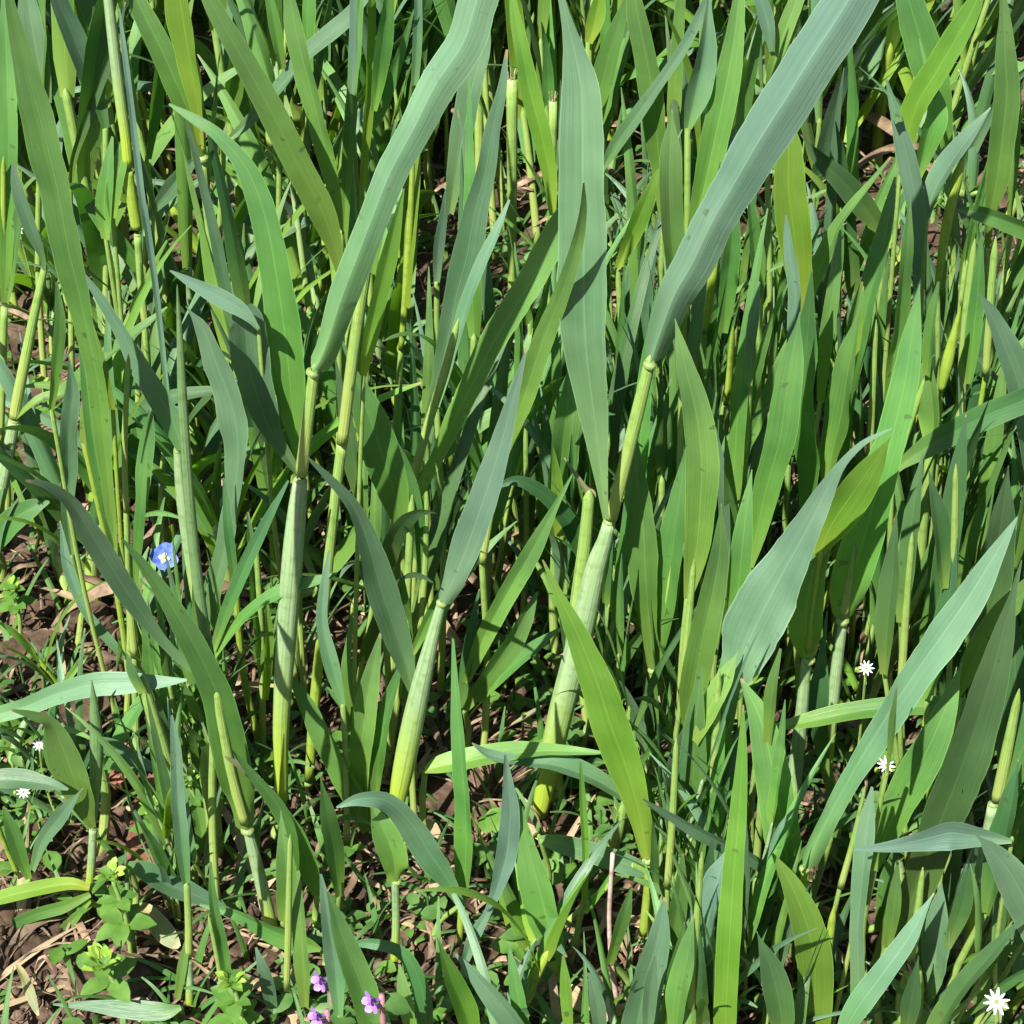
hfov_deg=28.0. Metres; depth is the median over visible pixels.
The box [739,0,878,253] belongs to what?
cereal plant
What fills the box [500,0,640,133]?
cereal plant
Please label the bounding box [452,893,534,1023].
grass tuft
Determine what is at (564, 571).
cereal plant
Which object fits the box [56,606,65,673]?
dead leaf
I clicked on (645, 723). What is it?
cereal plant
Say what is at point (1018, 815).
cereal plant
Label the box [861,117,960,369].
grass tuft
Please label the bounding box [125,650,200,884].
cereal plant
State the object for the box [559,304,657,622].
cereal plant
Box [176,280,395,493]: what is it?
grass tuft
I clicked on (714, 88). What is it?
cereal plant
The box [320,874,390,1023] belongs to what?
cereal plant
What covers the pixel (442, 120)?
cereal plant
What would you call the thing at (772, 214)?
grass tuft
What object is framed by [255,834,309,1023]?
cereal plant
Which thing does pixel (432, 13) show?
grass tuft
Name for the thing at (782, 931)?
cereal plant
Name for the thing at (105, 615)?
earth clod
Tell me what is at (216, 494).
grass tuft
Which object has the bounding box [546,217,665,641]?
cereal plant
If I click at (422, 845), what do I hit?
cereal plant
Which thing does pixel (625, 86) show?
cereal plant
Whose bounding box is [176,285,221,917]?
cereal plant
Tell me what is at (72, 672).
grass tuft
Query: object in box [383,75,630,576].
cereal plant
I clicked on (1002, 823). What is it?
cereal plant
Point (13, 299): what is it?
grass tuft
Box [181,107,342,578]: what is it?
cereal plant
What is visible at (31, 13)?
cereal plant
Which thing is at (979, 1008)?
cereal plant
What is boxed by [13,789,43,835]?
white flower
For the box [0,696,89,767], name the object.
grass tuft
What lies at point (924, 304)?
grass tuft
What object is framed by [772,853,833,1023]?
cereal plant
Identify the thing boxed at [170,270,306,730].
cereal plant
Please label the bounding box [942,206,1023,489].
cereal plant
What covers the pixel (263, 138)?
grass tuft
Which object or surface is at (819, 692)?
cereal plant
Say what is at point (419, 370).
grass tuft
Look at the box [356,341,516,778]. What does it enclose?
cereal plant
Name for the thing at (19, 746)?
grass tuft
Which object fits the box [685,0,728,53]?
grass tuft
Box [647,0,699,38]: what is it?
grass tuft
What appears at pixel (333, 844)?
cereal plant
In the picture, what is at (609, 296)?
cereal plant
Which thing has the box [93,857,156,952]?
leafy weed
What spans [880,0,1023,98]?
grass tuft
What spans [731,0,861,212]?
cereal plant
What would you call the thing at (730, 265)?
cereal plant
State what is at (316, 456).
grass tuft
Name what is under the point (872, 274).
cereal plant
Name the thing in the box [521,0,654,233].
cereal plant
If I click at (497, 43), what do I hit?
cereal plant
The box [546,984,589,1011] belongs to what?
dead leaf
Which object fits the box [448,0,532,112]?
cereal plant
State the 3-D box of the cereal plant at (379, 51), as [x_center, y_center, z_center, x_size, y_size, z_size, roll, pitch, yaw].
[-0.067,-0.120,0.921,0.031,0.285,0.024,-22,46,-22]
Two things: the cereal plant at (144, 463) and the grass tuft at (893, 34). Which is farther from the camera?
the grass tuft at (893, 34)
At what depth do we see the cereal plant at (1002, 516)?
0.72 m
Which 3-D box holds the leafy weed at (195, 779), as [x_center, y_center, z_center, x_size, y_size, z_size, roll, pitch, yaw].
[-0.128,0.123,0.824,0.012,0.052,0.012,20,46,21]
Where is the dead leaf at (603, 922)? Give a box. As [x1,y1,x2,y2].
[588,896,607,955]
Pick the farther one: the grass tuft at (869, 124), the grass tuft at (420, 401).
the grass tuft at (869, 124)
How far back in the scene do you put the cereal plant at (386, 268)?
0.71 m
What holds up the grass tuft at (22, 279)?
on the ground at (441, 792)
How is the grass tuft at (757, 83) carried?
on the ground at (441, 792)
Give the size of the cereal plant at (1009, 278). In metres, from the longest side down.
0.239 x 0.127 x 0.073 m
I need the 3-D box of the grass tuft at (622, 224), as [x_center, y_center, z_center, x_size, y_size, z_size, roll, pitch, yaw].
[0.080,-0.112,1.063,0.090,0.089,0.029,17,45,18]
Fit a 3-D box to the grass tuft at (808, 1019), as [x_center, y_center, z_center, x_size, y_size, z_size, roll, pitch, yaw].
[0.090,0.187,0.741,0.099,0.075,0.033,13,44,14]
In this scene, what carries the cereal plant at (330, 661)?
on the ground at (441, 792)
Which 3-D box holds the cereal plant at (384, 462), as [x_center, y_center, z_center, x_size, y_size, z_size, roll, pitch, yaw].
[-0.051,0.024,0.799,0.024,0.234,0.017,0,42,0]
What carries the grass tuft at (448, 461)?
on the ground at (441, 792)
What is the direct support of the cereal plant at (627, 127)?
on the ground at (441, 792)
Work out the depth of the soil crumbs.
0.84 m
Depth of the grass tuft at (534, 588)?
0.91 m
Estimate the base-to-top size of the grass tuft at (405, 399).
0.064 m
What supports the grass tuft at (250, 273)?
on the ground at (441, 792)
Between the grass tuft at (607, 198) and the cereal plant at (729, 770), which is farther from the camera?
the grass tuft at (607, 198)
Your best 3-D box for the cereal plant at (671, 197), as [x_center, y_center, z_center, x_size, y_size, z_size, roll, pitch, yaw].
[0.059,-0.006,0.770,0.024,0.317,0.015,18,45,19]
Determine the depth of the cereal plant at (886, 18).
1.15 m
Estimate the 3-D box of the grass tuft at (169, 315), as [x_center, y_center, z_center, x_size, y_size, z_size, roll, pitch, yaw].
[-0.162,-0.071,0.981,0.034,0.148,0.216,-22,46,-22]
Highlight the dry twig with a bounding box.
[607,852,618,997]
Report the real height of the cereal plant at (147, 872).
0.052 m
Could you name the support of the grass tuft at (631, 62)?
on the ground at (441, 792)
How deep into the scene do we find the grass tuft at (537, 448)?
1.01 m
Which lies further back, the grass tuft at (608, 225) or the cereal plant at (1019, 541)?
the grass tuft at (608, 225)
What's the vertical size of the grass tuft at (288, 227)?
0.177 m
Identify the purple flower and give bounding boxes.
[307,1006,355,1023]
[310,971,357,1023]
[361,991,411,1023]
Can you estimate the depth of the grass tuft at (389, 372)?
1.00 m
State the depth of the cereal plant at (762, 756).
0.72 m
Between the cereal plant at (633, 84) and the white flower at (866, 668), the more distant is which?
the cereal plant at (633, 84)
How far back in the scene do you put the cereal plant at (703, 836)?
0.71 m
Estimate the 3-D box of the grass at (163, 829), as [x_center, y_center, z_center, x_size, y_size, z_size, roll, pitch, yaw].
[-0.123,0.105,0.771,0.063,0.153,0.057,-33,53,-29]
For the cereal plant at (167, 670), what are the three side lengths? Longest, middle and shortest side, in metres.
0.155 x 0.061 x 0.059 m
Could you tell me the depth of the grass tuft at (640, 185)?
1.11 m
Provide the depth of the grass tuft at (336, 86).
1.08 m
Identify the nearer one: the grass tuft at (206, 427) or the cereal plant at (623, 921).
the cereal plant at (623, 921)
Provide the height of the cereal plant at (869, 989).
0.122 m
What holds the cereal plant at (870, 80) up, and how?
on the ground at (441, 792)
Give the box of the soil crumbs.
[0,256,1018,1023]
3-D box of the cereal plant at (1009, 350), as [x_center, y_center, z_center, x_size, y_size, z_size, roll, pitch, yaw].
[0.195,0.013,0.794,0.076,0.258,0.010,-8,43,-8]
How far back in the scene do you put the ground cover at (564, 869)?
0.85 m
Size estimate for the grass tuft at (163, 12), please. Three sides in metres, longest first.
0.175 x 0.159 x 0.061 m
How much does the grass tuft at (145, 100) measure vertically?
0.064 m
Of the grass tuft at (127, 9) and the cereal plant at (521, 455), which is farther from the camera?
the grass tuft at (127, 9)
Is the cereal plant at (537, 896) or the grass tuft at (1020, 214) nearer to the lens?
the cereal plant at (537, 896)
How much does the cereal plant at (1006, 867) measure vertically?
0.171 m
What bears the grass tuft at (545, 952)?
on the ground at (441, 792)
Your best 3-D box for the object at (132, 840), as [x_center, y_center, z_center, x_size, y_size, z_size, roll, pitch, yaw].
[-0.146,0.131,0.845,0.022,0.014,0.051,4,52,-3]
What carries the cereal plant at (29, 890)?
on the ground at (441, 792)
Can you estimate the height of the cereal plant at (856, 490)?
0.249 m
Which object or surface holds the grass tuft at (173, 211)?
on the ground at (441, 792)
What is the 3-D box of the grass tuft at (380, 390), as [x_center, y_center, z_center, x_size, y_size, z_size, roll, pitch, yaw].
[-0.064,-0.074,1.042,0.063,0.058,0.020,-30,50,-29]
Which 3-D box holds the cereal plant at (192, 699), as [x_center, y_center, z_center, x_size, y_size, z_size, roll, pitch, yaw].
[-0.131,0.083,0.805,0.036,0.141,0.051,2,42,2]
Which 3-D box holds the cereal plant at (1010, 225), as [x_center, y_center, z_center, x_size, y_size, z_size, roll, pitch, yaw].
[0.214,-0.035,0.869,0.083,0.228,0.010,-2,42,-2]
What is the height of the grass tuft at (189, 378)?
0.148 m
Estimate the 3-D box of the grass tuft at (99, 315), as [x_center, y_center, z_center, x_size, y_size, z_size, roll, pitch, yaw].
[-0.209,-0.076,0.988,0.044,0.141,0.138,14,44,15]
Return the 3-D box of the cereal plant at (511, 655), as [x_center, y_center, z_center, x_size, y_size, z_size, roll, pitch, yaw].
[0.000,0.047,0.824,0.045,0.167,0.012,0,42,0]
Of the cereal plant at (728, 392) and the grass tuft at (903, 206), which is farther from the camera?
the grass tuft at (903, 206)
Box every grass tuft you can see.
[0,225,191,601]
[0,227,64,350]
[0,249,61,356]
[0,327,149,638]
[0,357,212,609]
[0,431,46,572]
[0,569,17,587]
[0,581,105,720]
[0,644,99,768]
[0,658,172,850]
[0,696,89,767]
[0,697,123,777]
[5,343,237,550]
[7,177,155,370]
[8,230,323,394]
[10,177,35,319]
[14,121,67,330]
[15,150,23,293]
[16,171,213,322]
[17,0,129,170]
[17,68,236,310]
[18,121,25,159]
[20,228,34,292]
[21,184,325,457]
[26,381,248,522]
[28,105,55,203]
[29,284,127,371]
[29,622,120,781]
[38,301,562,626]
[45,0,208,118]
[46,18,165,95]
[52,5,428,158]
[55,30,130,179]
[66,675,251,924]
[67,114,275,254]
[68,180,220,456]
[73,78,157,174]
[78,95,166,128]
[79,81,134,228]
[86,214,237,556]
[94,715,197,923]
[97,316,313,558]
[111,382,421,597]
[113,26,152,109]
[113,46,168,115]
[114,264,215,364]
[116,491,180,670]
[121,37,226,194]
[121,268,334,550]
[121,277,214,330]
[134,138,439,292]
[139,547,191,617]
[162,4,164,22]
[163,102,364,311]
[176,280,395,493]
[189,401,223,467]
[190,370,420,609]
[192,0,214,55]
[210,187,303,321]
[212,240,328,340]
[217,57,347,206]
[223,454,353,564]
[228,182,253,294]
[234,0,439,159]
[247,58,340,288]
[249,11,283,146]
[250,518,405,620]
[282,0,435,202]
[282,0,516,128]
[283,461,325,541]
[297,255,393,494]
[299,301,433,336]
[311,394,323,473]
[313,54,442,270]
[313,435,432,506]
[347,172,417,422]
[369,334,531,404]
[371,362,443,441]
[372,313,482,382]
[374,315,425,395]
[374,328,412,449]
[376,279,453,421]
[404,288,542,413]
[404,434,538,497]
[417,820,621,1011]
[419,396,444,501]
[430,208,626,361]
[445,453,454,468]
[451,364,561,453]
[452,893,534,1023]
[463,390,609,557]
[470,812,566,968]
[483,273,542,338]
[491,27,506,46]
[491,42,493,63]
[493,542,626,632]
[501,128,656,286]
[505,0,584,109]
[506,538,559,635]
[508,324,527,385]
[521,569,549,623]
[534,93,773,246]
[557,50,632,103]
[558,0,756,165]
[573,860,665,1023]
[601,562,787,685]
[603,90,649,240]
[604,192,655,282]
[605,170,658,269]
[605,173,659,295]
[610,192,655,291]
[610,852,850,948]
[612,188,761,302]
[623,24,686,74]
[625,0,717,93]
[630,0,751,70]
[637,189,825,324]
[644,861,695,1023]
[646,910,898,1023]
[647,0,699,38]
[648,800,750,1009]
[649,0,808,38]
[656,14,781,140]
[673,633,830,700]
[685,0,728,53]
[692,0,838,203]
[698,0,732,9]
[735,207,787,354]
[737,0,943,155]
[746,0,756,13]
[757,183,811,290]
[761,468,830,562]
[776,721,997,880]
[790,498,886,559]
[791,638,894,703]
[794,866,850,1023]
[801,783,980,884]
[804,166,863,278]
[823,0,1023,211]
[830,65,900,129]
[835,19,1023,172]
[841,307,889,366]
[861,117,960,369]
[865,961,931,1023]
[870,0,1022,180]
[875,19,986,183]
[875,879,1023,1023]
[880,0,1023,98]
[888,194,943,286]
[893,4,1023,184]
[895,228,924,334]
[931,0,937,22]
[937,691,995,811]
[985,0,1017,47]
[1001,191,1023,320]
[1003,420,1023,485]
[1006,121,1023,216]
[1014,0,1019,40]
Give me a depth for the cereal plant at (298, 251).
0.95 m
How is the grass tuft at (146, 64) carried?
on the ground at (441, 792)
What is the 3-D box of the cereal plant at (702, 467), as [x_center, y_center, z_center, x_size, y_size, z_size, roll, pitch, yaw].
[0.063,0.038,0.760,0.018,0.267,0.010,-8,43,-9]
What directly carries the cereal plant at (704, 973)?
on the ground at (441, 792)
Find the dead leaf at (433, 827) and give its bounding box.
[419,818,443,840]
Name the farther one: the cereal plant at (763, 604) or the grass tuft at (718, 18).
the grass tuft at (718, 18)
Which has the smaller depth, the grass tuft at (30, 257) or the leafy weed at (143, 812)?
the leafy weed at (143, 812)
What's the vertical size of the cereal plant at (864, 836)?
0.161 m
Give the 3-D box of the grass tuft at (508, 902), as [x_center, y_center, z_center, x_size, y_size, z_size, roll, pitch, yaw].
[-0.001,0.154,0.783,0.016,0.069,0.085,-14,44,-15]
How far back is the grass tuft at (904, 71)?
1.18 m
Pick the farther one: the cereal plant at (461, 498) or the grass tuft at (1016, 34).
the grass tuft at (1016, 34)
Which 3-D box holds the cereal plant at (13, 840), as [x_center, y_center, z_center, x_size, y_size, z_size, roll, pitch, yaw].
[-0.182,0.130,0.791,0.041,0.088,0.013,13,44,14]
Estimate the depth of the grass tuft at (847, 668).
0.88 m
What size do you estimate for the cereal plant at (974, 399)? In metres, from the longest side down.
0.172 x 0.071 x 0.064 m
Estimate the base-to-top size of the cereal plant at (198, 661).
0.275 m
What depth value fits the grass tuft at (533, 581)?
0.92 m
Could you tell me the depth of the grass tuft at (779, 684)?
0.87 m
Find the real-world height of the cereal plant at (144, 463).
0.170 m
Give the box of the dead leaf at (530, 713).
[491,704,545,737]
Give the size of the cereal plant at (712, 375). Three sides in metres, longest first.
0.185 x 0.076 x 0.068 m
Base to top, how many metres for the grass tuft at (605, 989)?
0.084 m
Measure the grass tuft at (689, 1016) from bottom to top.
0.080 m
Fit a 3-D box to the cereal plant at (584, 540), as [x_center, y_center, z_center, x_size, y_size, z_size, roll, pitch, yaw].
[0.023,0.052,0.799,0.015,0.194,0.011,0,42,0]
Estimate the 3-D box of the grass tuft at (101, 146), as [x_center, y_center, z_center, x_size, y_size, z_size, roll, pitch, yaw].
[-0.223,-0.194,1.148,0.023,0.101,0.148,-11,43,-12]
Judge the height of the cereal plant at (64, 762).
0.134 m
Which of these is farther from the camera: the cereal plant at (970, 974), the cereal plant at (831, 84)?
the cereal plant at (831, 84)
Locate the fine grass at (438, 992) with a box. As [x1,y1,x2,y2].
[0,98,1023,1023]
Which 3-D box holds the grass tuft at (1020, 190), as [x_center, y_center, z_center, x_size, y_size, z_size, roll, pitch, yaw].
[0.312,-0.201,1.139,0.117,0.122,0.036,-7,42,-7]
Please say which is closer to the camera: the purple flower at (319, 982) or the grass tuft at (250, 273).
the purple flower at (319, 982)
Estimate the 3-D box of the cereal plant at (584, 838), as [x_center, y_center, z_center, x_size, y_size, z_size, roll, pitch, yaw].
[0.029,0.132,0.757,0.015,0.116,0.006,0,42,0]
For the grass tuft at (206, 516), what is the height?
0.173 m
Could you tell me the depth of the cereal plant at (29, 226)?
0.86 m
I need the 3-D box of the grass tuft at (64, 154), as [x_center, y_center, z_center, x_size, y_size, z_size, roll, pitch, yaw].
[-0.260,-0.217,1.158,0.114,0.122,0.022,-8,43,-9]
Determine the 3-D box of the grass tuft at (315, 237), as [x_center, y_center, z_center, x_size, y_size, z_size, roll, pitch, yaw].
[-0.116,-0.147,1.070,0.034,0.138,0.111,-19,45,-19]
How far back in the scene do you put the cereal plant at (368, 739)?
0.80 m
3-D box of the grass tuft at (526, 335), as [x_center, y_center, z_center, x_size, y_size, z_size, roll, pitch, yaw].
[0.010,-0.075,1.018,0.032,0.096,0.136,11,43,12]
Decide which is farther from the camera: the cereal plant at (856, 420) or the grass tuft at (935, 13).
the grass tuft at (935, 13)
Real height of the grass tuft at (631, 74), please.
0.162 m
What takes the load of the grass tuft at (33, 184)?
on the ground at (441, 792)
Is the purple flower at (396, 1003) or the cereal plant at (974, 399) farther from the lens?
the cereal plant at (974, 399)
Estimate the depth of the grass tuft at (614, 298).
1.11 m
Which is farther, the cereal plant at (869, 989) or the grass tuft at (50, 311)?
the grass tuft at (50, 311)
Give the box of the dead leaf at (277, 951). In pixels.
[256,942,295,981]
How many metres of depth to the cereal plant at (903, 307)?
0.75 m
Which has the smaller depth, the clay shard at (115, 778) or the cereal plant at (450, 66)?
the cereal plant at (450, 66)
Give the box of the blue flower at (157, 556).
[149,542,178,609]
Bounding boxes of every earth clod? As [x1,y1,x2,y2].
[0,629,71,678]
[57,695,123,733]
[63,600,118,642]
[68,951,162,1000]
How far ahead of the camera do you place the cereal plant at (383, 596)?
0.74 m
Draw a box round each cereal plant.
[0,0,21,551]
[0,162,166,582]
[0,499,49,549]
[0,672,186,721]
[0,768,82,883]
[0,852,127,930]
[5,0,139,752]
[12,680,102,883]
[17,102,35,207]
[18,0,51,402]
[25,479,282,928]
[36,0,271,439]
[45,18,51,34]
[49,281,149,742]
[50,0,109,333]
[53,1000,185,1021]
[59,521,123,660]
[60,356,84,654]
[68,2,125,371]
[74,0,141,242]
[74,181,141,402]
[86,275,191,600]
[95,0,150,517]
[96,737,152,855]
[108,554,256,812]
[117,547,233,817]
[119,0,193,187]
[119,9,169,544]
[124,0,174,177]
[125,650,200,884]
[125,861,228,907]
[126,514,273,783]
[128,0,232,371]
[131,408,154,664]
[133,580,228,769]
[141,158,193,353]
[147,110,345,542]
[169,103,305,710]
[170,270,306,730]
[170,715,192,1007]
[174,862,230,999]
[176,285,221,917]
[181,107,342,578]
[183,478,273,770]
[186,306,247,678]
[189,749,223,857]
[193,0,324,243]
[197,0,444,426]
[199,904,324,964]
[202,0,342,541]
[206,47,299,136]
[212,480,336,818]
[216,0,367,343]
[224,749,319,931]
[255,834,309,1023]
[269,0,498,842]
[276,777,344,965]
[283,0,344,484]
[292,612,400,833]
[296,0,407,186]
[298,36,340,149]
[298,120,403,798]
[303,454,417,815]
[316,0,447,198]
[316,550,349,845]
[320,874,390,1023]
[335,341,408,728]
[336,791,464,963]
[341,0,393,484]
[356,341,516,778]
[357,939,432,1023]
[363,267,513,642]
[364,0,422,386]
[376,0,456,217]
[380,0,473,135]
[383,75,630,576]
[389,348,526,854]
[390,208,557,678]
[393,153,420,428]
[397,945,606,1023]
[404,492,441,787]
[405,201,652,621]
[406,0,625,263]
[410,5,443,128]
[419,741,600,826]
[422,49,507,609]
[433,32,490,355]
[434,199,509,703]
[437,937,523,1023]
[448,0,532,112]
[451,638,472,946]
[453,0,536,104]
[453,87,782,488]
[459,474,572,747]
[461,754,519,976]
[472,743,635,856]
[478,182,586,770]
[490,383,653,650]
[493,1,505,138]
[494,129,682,398]
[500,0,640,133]
[501,475,586,727]
[506,469,678,758]
[508,32,599,72]
[509,0,559,344]
[509,0,692,135]
[515,790,565,983]
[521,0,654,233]
[532,0,878,819]
[537,834,695,930]
[542,560,651,943]
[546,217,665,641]
[548,370,581,685]
[548,378,677,680]
[551,457,595,812]
[556,553,696,833]
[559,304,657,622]
[567,759,608,965]
[585,0,626,107]
[586,251,769,702]
[603,0,706,187]
[604,112,845,399]
[606,738,714,1001]
[607,801,626,869]
[608,309,730,502]
[613,162,817,701]
[615,169,658,318]
[620,44,631,97]
[621,898,684,1023]
[625,441,685,775]
[626,0,664,405]
[629,0,695,99]
[629,632,761,904]
[630,555,726,751]
[631,657,799,775]
[633,0,673,124]
[635,737,737,948]
[638,208,834,756]
[640,565,683,771]
[641,701,748,947]
[642,799,782,891]
[642,852,714,1023]
[644,194,783,420]
[644,700,898,1007]
[649,0,685,48]
[655,738,748,891]
[656,268,748,493]
[659,109,686,707]
[661,726,683,857]
[662,0,821,315]
[665,838,816,1023]
[671,469,752,749]
[675,319,719,703]
[679,650,738,864]
[683,47,960,456]
[684,0,744,315]
[689,853,723,986]
[698,219,740,388]
[710,427,729,682]
[713,705,746,1023]
[721,0,750,40]
[721,428,891,799]
[722,296,767,435]
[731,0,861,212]
[738,230,939,714]
[738,312,803,726]
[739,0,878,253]
[740,678,802,970]
[740,840,847,1023]
[744,210,826,422]
[747,134,811,563]
[747,344,825,569]
[747,695,966,871]
[749,339,786,453]
[751,648,974,947]
[754,0,803,548]
[756,921,1012,1023]
[763,223,872,454]
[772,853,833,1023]
[781,157,890,524]
[781,215,800,688]
[785,380,1018,796]
[788,436,891,809]
[792,254,989,616]
[793,269,863,755]
[799,0,897,182]
[799,517,1017,892]
[800,83,874,142]
[801,135,886,338]
[809,610,830,869]
[814,334,1013,650]
[820,284,921,868]
[827,687,896,1023]
[831,177,895,698]
[838,893,933,1023]
[839,248,995,676]
[841,163,1022,480]
[849,787,874,994]
[851,322,1023,504]
[851,435,1007,699]
[853,36,903,88]
[855,822,1023,1023]
[858,0,1023,189]
[859,67,1023,511]
[863,663,961,974]
[870,560,1021,1005]
[871,240,1023,505]
[872,760,1018,1023]
[874,464,1023,900]
[882,0,982,429]
[883,200,913,696]
[883,786,1019,992]
[886,78,925,650]
[887,388,1023,768]
[896,0,956,277]
[896,414,1015,859]
[902,80,1023,486]
[903,667,1018,827]
[904,320,1018,510]
[912,306,960,719]
[916,417,1016,570]
[918,773,1023,1023]
[920,107,990,497]
[921,365,1016,729]
[921,879,949,1013]
[926,915,1023,1023]
[933,208,1021,480]
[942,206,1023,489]
[943,230,1005,679]
[944,579,1023,964]
[951,685,1023,961]
[951,688,1023,1020]
[958,206,1023,239]
[958,343,1007,507]
[958,436,1023,806]
[978,291,1023,467]
[981,781,1023,945]
[982,737,996,818]
[984,0,1019,518]
[1021,102,1023,120]
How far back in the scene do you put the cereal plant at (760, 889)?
0.73 m
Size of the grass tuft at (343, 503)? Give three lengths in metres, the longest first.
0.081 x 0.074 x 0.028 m
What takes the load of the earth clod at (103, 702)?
on the ground at (441, 792)
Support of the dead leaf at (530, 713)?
on the ground at (441, 792)
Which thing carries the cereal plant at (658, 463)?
on the ground at (441, 792)
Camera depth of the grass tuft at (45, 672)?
0.87 m
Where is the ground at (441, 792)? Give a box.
[0,0,1023,1023]
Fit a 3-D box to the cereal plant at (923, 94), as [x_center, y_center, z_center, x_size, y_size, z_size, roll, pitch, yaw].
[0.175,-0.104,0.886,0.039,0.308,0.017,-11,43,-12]
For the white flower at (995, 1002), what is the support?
on the ground at (441, 792)
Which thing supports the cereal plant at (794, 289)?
on the ground at (441, 792)
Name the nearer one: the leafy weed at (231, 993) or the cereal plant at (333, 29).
the leafy weed at (231, 993)
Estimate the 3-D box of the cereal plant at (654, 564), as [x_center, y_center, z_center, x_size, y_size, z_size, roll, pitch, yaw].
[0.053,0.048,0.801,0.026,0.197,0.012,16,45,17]
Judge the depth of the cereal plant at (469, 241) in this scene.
0.75 m
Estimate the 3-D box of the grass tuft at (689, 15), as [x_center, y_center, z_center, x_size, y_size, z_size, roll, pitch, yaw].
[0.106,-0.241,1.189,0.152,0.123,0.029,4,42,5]
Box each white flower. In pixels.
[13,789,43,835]
[33,739,65,836]
[847,661,873,813]
[847,756,895,918]
[980,987,1009,1023]
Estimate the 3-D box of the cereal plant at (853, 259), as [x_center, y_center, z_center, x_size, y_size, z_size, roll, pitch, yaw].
[0.150,-0.120,0.946,0.134,0.257,0.065,-13,41,-8]
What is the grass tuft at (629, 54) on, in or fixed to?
on the ground at (441, 792)
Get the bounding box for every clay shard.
[109,743,137,792]
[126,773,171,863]
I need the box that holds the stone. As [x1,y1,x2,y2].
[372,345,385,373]
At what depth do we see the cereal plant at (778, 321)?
0.92 m
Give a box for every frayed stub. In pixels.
[506,66,517,361]
[547,91,557,304]
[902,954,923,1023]
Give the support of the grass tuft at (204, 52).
on the ground at (441, 792)
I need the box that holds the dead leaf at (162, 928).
[138,902,180,948]
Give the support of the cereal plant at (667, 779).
on the ground at (441, 792)
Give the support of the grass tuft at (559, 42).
on the ground at (441, 792)
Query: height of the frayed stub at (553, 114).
0.167 m
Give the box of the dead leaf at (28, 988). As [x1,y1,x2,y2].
[16,964,38,1015]
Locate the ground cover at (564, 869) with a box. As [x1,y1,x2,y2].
[0,89,1023,1023]
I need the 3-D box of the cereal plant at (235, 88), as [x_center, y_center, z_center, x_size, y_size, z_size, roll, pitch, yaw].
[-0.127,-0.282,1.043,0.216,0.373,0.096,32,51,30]
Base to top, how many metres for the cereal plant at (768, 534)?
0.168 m
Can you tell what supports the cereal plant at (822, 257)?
on the ground at (441, 792)
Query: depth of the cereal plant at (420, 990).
0.73 m
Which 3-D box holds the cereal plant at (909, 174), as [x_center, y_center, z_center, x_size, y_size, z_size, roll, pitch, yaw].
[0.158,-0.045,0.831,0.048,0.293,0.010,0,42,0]
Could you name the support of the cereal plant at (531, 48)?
on the ground at (441, 792)
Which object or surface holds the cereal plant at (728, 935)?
on the ground at (441, 792)
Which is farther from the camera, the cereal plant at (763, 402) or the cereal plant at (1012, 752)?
the cereal plant at (763, 402)
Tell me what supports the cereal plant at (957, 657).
on the ground at (441, 792)
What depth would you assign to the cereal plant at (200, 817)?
0.82 m
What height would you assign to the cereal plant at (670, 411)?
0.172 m
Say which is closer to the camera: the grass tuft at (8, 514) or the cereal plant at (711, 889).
the cereal plant at (711, 889)
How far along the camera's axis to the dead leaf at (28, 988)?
0.78 m
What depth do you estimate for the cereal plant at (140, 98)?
1.16 m
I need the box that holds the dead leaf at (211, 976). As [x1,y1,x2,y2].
[154,939,217,983]
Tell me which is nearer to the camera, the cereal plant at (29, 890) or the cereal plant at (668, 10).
the cereal plant at (29, 890)
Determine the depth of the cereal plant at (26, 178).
1.12 m
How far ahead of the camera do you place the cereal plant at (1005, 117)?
0.81 m
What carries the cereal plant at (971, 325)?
on the ground at (441, 792)
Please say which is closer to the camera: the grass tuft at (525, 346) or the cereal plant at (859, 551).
the cereal plant at (859, 551)
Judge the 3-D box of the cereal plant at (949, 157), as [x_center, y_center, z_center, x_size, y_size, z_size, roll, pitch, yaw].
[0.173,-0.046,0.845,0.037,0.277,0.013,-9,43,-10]
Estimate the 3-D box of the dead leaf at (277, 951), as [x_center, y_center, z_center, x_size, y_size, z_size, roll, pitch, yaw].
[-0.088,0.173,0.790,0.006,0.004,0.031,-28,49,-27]
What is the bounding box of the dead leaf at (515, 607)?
[505,550,518,618]
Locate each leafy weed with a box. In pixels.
[0,575,37,633]
[31,375,60,436]
[80,942,137,1023]
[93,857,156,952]
[129,792,163,848]
[183,770,202,859]
[208,968,263,1023]
[599,645,623,669]
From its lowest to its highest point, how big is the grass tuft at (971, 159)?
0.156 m
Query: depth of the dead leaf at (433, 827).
0.84 m
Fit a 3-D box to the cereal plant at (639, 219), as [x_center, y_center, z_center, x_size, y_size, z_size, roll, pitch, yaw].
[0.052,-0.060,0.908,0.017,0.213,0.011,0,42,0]
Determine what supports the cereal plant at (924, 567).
on the ground at (441, 792)
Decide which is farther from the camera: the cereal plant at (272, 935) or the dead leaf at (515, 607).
the dead leaf at (515, 607)
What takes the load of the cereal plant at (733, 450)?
on the ground at (441, 792)
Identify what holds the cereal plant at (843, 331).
on the ground at (441, 792)
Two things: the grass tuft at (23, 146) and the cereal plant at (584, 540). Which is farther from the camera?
the grass tuft at (23, 146)
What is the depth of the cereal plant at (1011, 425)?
0.99 m
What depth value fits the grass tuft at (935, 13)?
1.30 m
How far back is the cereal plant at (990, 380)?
0.90 m
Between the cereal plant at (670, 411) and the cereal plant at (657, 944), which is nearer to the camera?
the cereal plant at (657, 944)
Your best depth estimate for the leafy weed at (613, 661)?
0.86 m
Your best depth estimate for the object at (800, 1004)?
0.72 m

